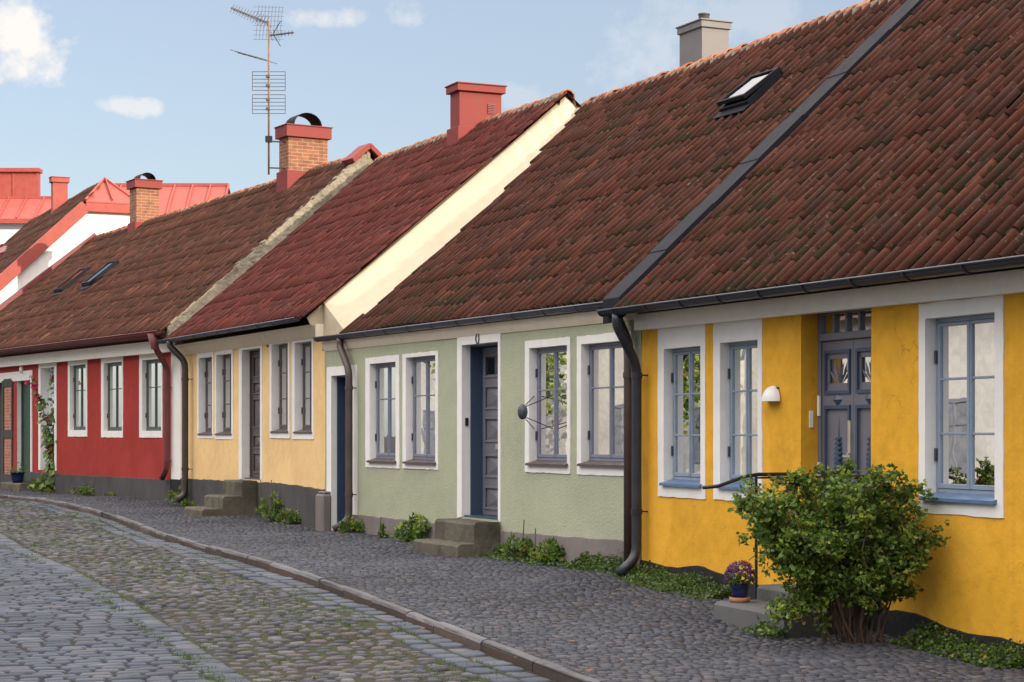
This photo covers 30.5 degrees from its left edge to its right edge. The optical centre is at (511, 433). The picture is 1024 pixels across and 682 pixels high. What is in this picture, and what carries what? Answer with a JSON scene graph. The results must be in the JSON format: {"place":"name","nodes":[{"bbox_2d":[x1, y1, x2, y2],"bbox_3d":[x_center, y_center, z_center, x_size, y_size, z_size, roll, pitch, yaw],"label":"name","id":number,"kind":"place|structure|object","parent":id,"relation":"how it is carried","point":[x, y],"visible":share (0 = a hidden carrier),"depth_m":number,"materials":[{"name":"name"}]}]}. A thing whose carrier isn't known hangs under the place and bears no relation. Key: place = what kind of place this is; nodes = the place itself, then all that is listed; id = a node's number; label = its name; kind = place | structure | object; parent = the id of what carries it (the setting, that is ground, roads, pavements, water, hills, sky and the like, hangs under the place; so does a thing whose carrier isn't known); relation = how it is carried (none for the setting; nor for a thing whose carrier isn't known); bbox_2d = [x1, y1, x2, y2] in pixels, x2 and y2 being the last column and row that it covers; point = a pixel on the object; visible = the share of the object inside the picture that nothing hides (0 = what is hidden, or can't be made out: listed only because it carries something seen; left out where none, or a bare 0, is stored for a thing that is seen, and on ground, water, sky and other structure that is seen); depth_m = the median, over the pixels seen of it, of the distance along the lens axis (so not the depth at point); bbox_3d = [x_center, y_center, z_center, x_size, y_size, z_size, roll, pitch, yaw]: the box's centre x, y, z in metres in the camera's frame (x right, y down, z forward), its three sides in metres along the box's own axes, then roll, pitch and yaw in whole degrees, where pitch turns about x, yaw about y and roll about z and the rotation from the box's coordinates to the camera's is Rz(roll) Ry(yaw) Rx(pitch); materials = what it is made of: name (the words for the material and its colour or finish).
{"place":"outdoors","nodes":[
{"label":"outdoors","id":0,"kind":"place"},
{"bbox_2d":[0,498,554,681],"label":"road","id":1,"kind":"structure","parent":0,"point":[55,627],"depth_m":16.43,"materials":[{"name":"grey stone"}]},
{"bbox_2d":[0,495,601,681],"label":"kerb","id":2,"kind":"structure","parent":1,"relation":"on","point":[471,640],"depth_m":17.89,"materials":[{"name":"stone"}]},
{"bbox_2d":[0,0,864,198],"label":"sky","id":3,"kind":"structure","parent":0,"point":[119,91],"materials":[{"name":"blue"}]},
{"bbox_2d":[0,489,1023,681],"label":"pavement","id":4,"kind":"structure","parent":0,"point":[478,595],"depth_m":16.93,"materials":[{"name":"cobble stone"},{"name":"dirt"}]},
{"bbox_2d":[0,244,6,255],"bbox_3d":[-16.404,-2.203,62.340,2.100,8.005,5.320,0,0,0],"label":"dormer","id":5,"kind":"object","parent":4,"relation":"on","point":[2,249],"visible":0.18,"depth_m":60.75,"materials":[{"name":"red"}]},
{"bbox_2d":[0,482,36,490],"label":"door steps","id":6,"kind":"structure","parent":4,"relation":"on","point":[22,486],"depth_m":44.62,"materials":[{"name":"stone"}]},
{"bbox_2d":[7,462,27,482],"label":"flower pot","id":7,"kind":"object","parent":6,"relation":"on","point":[17,476],"visible":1,"depth_m":45.05,"materials":[{"name":"blue ceramic"}]},
{"bbox_2d":[24,367,56,492],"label":"climbing rose","id":8,"kind":"object","parent":4,"relation":"on","point":[48,437],"visible":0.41,"depth_m":43.56,"materials":[{"name":"green plant"}]},
{"bbox_2d":[70,483,93,494],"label":"weed","id":9,"kind":"object","parent":4,"relation":"on","point":[82,490],"visible":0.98,"depth_m":40.91,"materials":[{"name":"green plant"}]},
{"bbox_2d":[103,492,115,495],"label":"weed","id":10,"kind":"object","parent":4,"relation":"on","point":[109,494],"visible":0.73,"depth_m":39.50,"materials":[{"name":"green plant"}]},
{"bbox_2d":[114,183,229,214],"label":"metal roofed house","id":11,"kind":"structure","parent":4,"relation":"on","point":[174,196],"depth_m":62.59,"materials":[{"name":"red metal"},{"name":"plaster"}]},
{"bbox_2d":[165,485,189,503],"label":"weed","id":12,"kind":"object","parent":4,"relation":"on","point":[175,495],"visible":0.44,"depth_m":35.66,"materials":[{"name":"green plant"}]},
{"bbox_2d":[180,500,198,507],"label":"weed","id":13,"kind":"object","parent":4,"relation":"on","point":[184,503],"visible":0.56,"depth_m":33.76,"materials":[{"name":"green plant"}]},
{"bbox_2d":[0,113,381,502],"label":"red house","id":14,"kind":"structure","parent":4,"relation":"on","point":[92,318],"depth_m":40.84,"materials":[{"name":"tile"}]},
{"bbox_2d":[17,380,29,481],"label":"door","id":15,"kind":"structure","parent":14,"relation":"in","point":[23,390],"depth_m":46.20,"materials":[{"name":"green paint"}]},
{"bbox_2d":[38,363,56,470],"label":"door","id":16,"kind":"structure","parent":14,"relation":"in","point":[44,370],"depth_m":44.45,"materials":[{"name":"white paint"}]},
{"bbox_2d":[68,360,87,436],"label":"window","id":17,"kind":"structure","parent":14,"relation":"in","point":[77,370],"depth_m":42.20,"materials":[{"name":"green paint"}]},
{"bbox_2d":[101,357,122,437],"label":"window","id":18,"kind":"structure","parent":14,"relation":"in","point":[111,368],"depth_m":40.10,"materials":[{"name":"green paint"}]},
{"bbox_2d":[139,353,162,437],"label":"window","id":19,"kind":"structure","parent":14,"relation":"in","point":[150,367],"depth_m":37.99,"materials":[{"name":"green paint"}]},
{"bbox_2d":[230,4,293,174],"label":"tv antenna","id":20,"kind":"object","parent":14,"relation":"attached to","point":[268,139],"visible":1,"depth_m":40.34,"materials":[{"name":"black metal"}]},
{"bbox_2d":[184,479,256,516],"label":"door steps","id":21,"kind":"structure","parent":4,"relation":"on","point":[237,497],"depth_m":31.50,"materials":[{"name":"stone"}]},
{"bbox_2d":[254,480,283,520],"bbox_3d":[-3.852,1.084,30.312,0.618,0.671,0.442,0,0,0],"label":"weed","id":22,"kind":"object","parent":4,"relation":"on","point":[273,510],"visible":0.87,"depth_m":30.27,"materials":[{"name":"green plant"}]},
{"bbox_2d":[274,508,300,523],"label":"weed","id":23,"kind":"object","parent":4,"relation":"on","point":[293,518],"visible":1,"depth_m":29.44,"materials":[{"name":"green plant"}]},
{"bbox_2d":[316,491,330,530],"bbox_3d":[-2.837,1.304,28.264,0.160,0.860,0.320,0,0,-26],"label":"guard stone","id":24,"kind":"object","parent":4,"relation":"on","point":[323,510],"visible":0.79,"depth_m":28.14,"materials":[{"name":"grey stone"}]},
{"bbox_2d":[337,515,364,532],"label":"weed","id":25,"kind":"object","parent":4,"relation":"on","point":[354,526],"visible":0.99,"depth_m":26.89,"materials":[{"name":"green plant"}]},
{"bbox_2d":[377,517,390,537],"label":"weed","id":26,"kind":"object","parent":4,"relation":"on","point":[380,532],"visible":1,"depth_m":25.88,"materials":[{"name":"green plant"}]},
{"bbox_2d":[390,512,431,541],"bbox_3d":[-1.273,1.249,24.867,0.605,0.425,0.533,0,0,-37],"label":"weed","id":27,"kind":"object","parent":4,"relation":"on","point":[413,532],"visible":0.81,"depth_m":24.79,"materials":[{"name":"green plant"}]},
{"bbox_2d":[413,518,499,557],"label":"door steps","id":28,"kind":"structure","parent":4,"relation":"on","point":[458,537],"depth_m":22.84,"materials":[{"name":"stone"}]},
{"bbox_2d":[493,542,505,553],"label":"weed","id":29,"kind":"object","parent":4,"relation":"on","point":[497,550],"visible":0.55,"depth_m":22.48,"materials":[{"name":"green plant"}]},
{"bbox_2d":[499,520,532,557],"bbox_3d":[0.079,1.250,22.082,0.465,0.458,0.346,0,0,0],"label":"weed","id":30,"kind":"object","parent":4,"relation":"on","point":[518,551],"visible":0.87,"depth_m":22.03,"materials":[{"name":"green plant"}]},
{"bbox_2d":[471,552,568,567],"bbox_3d":[0.118,1.464,21.756,0.539,0.091,1.905,0,0,-26],"label":"ground cover","id":31,"kind":"object","parent":4,"relation":"on","point":[527,558],"visible":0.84,"depth_m":21.71,"materials":[{"name":"green plant"}]},
{"bbox_2d":[527,528,565,562],"bbox_3d":[0.425,1.285,21.395,0.513,0.396,0.402,0,0,0],"label":"weed","id":32,"kind":"object","parent":4,"relation":"on","point":[553,549],"visible":0.98,"depth_m":21.31,"materials":[{"name":"green plant"}]},
{"bbox_2d":[563,549,640,574],"bbox_3d":[0.973,1.392,20.236,0.345,0.302,1.305,0,0,-26],"label":"ground cover","id":33,"kind":"object","parent":4,"relation":"on","point":[587,562],"visible":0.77,"depth_m":20.38,"materials":[{"name":"green plant"}]},
{"bbox_2d":[313,0,906,570],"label":"green house","id":34,"kind":"structure","parent":4,"relation":"on","point":[595,202],"depth_m":23.93,"materials":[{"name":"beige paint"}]},
{"bbox_2d":[326,365,357,530],"bbox_3d":[-2.393,0.477,27.840,0.310,2.945,1.264,0,0,-26],"label":"door","id":35,"kind":"structure","parent":34,"relation":"in","point":[335,401],"depth_m":28.19,"materials":[{"name":"blue paint"}]},
{"bbox_2d":[365,355,399,468],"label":"window","id":36,"kind":"structure","parent":34,"relation":"in","point":[382,394],"depth_m":26.56,"materials":[{"name":"grey paint"}]},
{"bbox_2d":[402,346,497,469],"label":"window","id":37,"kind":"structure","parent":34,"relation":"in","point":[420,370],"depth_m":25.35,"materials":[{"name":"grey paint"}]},
{"bbox_2d":[457,333,500,521],"bbox_3d":[-0.282,-0.075,23.525,0.348,2.379,1.287,0,0,-26],"label":"door","id":38,"kind":"structure","parent":34,"relation":"in","point":[478,366],"depth_m":23.93,"materials":[{"name":"blue paint"}]},
{"bbox_2d":[518,395,552,428],"bbox_3d":[0.312,-0.245,21.819,0.327,0.394,0.683,0,0,17],"label":"window mirror","id":39,"kind":"object","parent":34,"relation":"attached to","point":[522,411],"depth_m":21.56,"materials":[{"name":"grey glass"}]},
{"bbox_2d":[525,331,641,473],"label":"window","id":40,"kind":"structure","parent":34,"relation":"in","point":[547,361],"depth_m":21.92,"materials":[{"name":"grey paint"}]},
{"bbox_2d":[577,331,641,475],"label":"window","id":41,"kind":"structure","parent":34,"relation":"in","point":[600,357],"depth_m":20.78,"materials":[{"name":"grey paint"}]},
{"bbox_2d":[605,560,731,600],"bbox_3d":[1.563,1.464,18.716,0.474,0.284,2.227,0,0,-22],"label":"ground cover","id":42,"kind":"object","parent":4,"relation":"on","point":[664,580],"visible":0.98,"depth_m":18.53,"materials":[{"name":"green plant"}]},
{"bbox_2d":[357,589,994,681],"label":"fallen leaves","id":43,"kind":"object","parent":4,"relation":"on","point":[573,640],"visible":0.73,"depth_m":14.87,"materials":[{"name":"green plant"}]},
{"bbox_2d":[741,622,787,638],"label":"ground cover","id":44,"kind":"object","parent":4,"relation":"on","point":[780,633],"visible":0.75,"depth_m":15.41,"materials":[{"name":"green plant"}]},
{"bbox_2d":[714,583,867,638],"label":"door steps","id":45,"kind":"structure","parent":4,"relation":"on","point":[743,615],"depth_m":15.93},
{"bbox_2d":[723,560,756,602],"bbox_3d":[1.989,1.288,16.362,0.293,0.371,0.280,0,0,0],"label":"flower pot","id":46,"kind":"object","parent":45,"relation":"on","point":[739,588],"visible":1,"depth_m":16.30,"materials":[{"name":"blue ceramic"}]},
{"bbox_2d":[702,472,789,598],"bbox_3d":[2.107,0.909,16.645,0.931,1.119,0.035,0,0,-22],"label":"handrail","id":47,"kind":"object","parent":45,"relation":"on","point":[755,475],"visible":0.73,"depth_m":16.66,"materials":[{"name":"black metal"}]},
{"bbox_2d":[777,475,865,610],"bbox_3d":[2.583,0.909,15.515,0.887,1.119,0.034,0,0,-22],"label":"handrail","id":48,"kind":"object","parent":45,"relation":"on","point":[855,476],"visible":0.24,"depth_m":15.53,"materials":[{"name":"black metal"}]},
{"bbox_2d":[596,0,1023,649],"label":"yellow house","id":49,"kind":"structure","parent":4,"relation":"on","point":[836,256],"depth_m":16.80,"materials":[{"name":"tile"}]},
{"bbox_2d":[658,324,705,498],"bbox_3d":[1.810,-0.222,18.970,0.425,1.751,1.069,0,0,-13],"label":"window","id":50,"kind":"structure","parent":49,"relation":"in","point":[681,350],"depth_m":19.09,"materials":[{"name":"blue paint"}]},
{"bbox_2d":[713,319,762,500],"bbox_3d":[2.245,-0.220,17.884,0.396,1.736,0.976,0,0,-15],"label":"window","id":51,"kind":"structure","parent":49,"relation":"in","point":[737,345],"depth_m":18.03,"materials":[{"name":"blue paint"}]},
{"bbox_2d":[761,386,779,401],"bbox_3d":[2.352,-0.364,17.177,0.121,0.144,0.241,0,0,-22],"label":"wall lamp","id":52,"kind":"object","parent":49,"relation":"attached to","point":[770,393],"visible":1,"depth_m":17.11,"materials":[{"name":"white ceramic"}]},
{"bbox_2d":[809,308,871,522],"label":"door","id":53,"kind":"structure","parent":49,"relation":"in","point":[844,337],"depth_m":16.46,"materials":[{"name":"grey paint"}]},
{"bbox_2d":[918,295,1004,517],"bbox_3d":[3.566,-0.200,14.568,0.463,1.677,1.121,0,0,-12],"label":"window","id":54,"kind":"structure","parent":49,"relation":"in","point":[962,342],"depth_m":14.64,"materials":[{"name":"blue paint"}]},
{"bbox_2d":[727,458,950,644],"bbox_3d":[2.557,0.938,14.780,1.722,1.492,1.153,0,0,0],"label":"rose bush","id":55,"kind":"object","parent":4,"relation":"on","point":[856,557],"visible":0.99,"depth_m":14.62,"materials":[{"name":"green plant"}]},
{"bbox_2d":[887,620,1023,669],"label":"ground cover","id":56,"kind":"object","parent":4,"relation":"on","point":[1001,657],"visible":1,"depth_m":14.23,"materials":[{"name":"green plant"}]},
{"label":"terrain","id":57,"kind":"structure","parent":0,"visible":0},
{"bbox_2d":[0,168,50,243],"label":"red roofed house","id":58,"kind":"structure","parent":57,"relation":"on","point":[23,202],"depth_m":74.90,"materials":[{"name":"metal"}]},
{"bbox_2d":[0,176,129,303],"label":"white gabled house","id":59,"kind":"structure","parent":57,"relation":"on","point":[57,231],"depth_m":53.59,"materials":[{"name":"paint"}]},
{"bbox_2d":[156,81,599,527],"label":"apricot house","id":60,"kind":"structure","parent":57,"relation":"on","point":[248,353],"depth_m":31.27,"materials":[{"name":"tile"}]},
{"bbox_2d":[197,352,213,437],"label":"window","id":61,"kind":"structure","parent":60,"relation":"in","point":[205,361],"depth_m":35.04,"materials":[{"name":"brown paint"}]},
{"bbox_2d":[215,349,257,438],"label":"window","id":62,"kind":"structure","parent":60,"relation":"in","point":[224,360],"depth_m":33.90,"materials":[{"name":"brown paint"}]},
{"bbox_2d":[239,345,262,480],"bbox_3d":[-4.359,-0.361,32.044,0.232,2.396,1.391,0,0,-24],"label":"door","id":63,"kind":"structure","parent":60,"relation":"in","point":[250,360],"depth_m":32.47,"materials":[{"name":"brown paint"}]},
{"bbox_2d":[269,342,290,438],"bbox_3d":[-3.647,-0.728,30.545,0.492,1.629,1.106,0,0,-13],"label":"window","id":64,"kind":"structure","parent":60,"relation":"in","point":[279,353],"depth_m":30.87,"materials":[{"name":"brown paint"}]},
{"bbox_2d":[292,339,313,438],"bbox_3d":[-3.146,-0.720,29.447,0.485,1.635,1.094,0,0,-14],"label":"window","id":65,"kind":"structure","parent":60,"relation":"in","point":[302,350],"depth_m":29.76,"materials":[{"name":"brown paint"}]}
]}

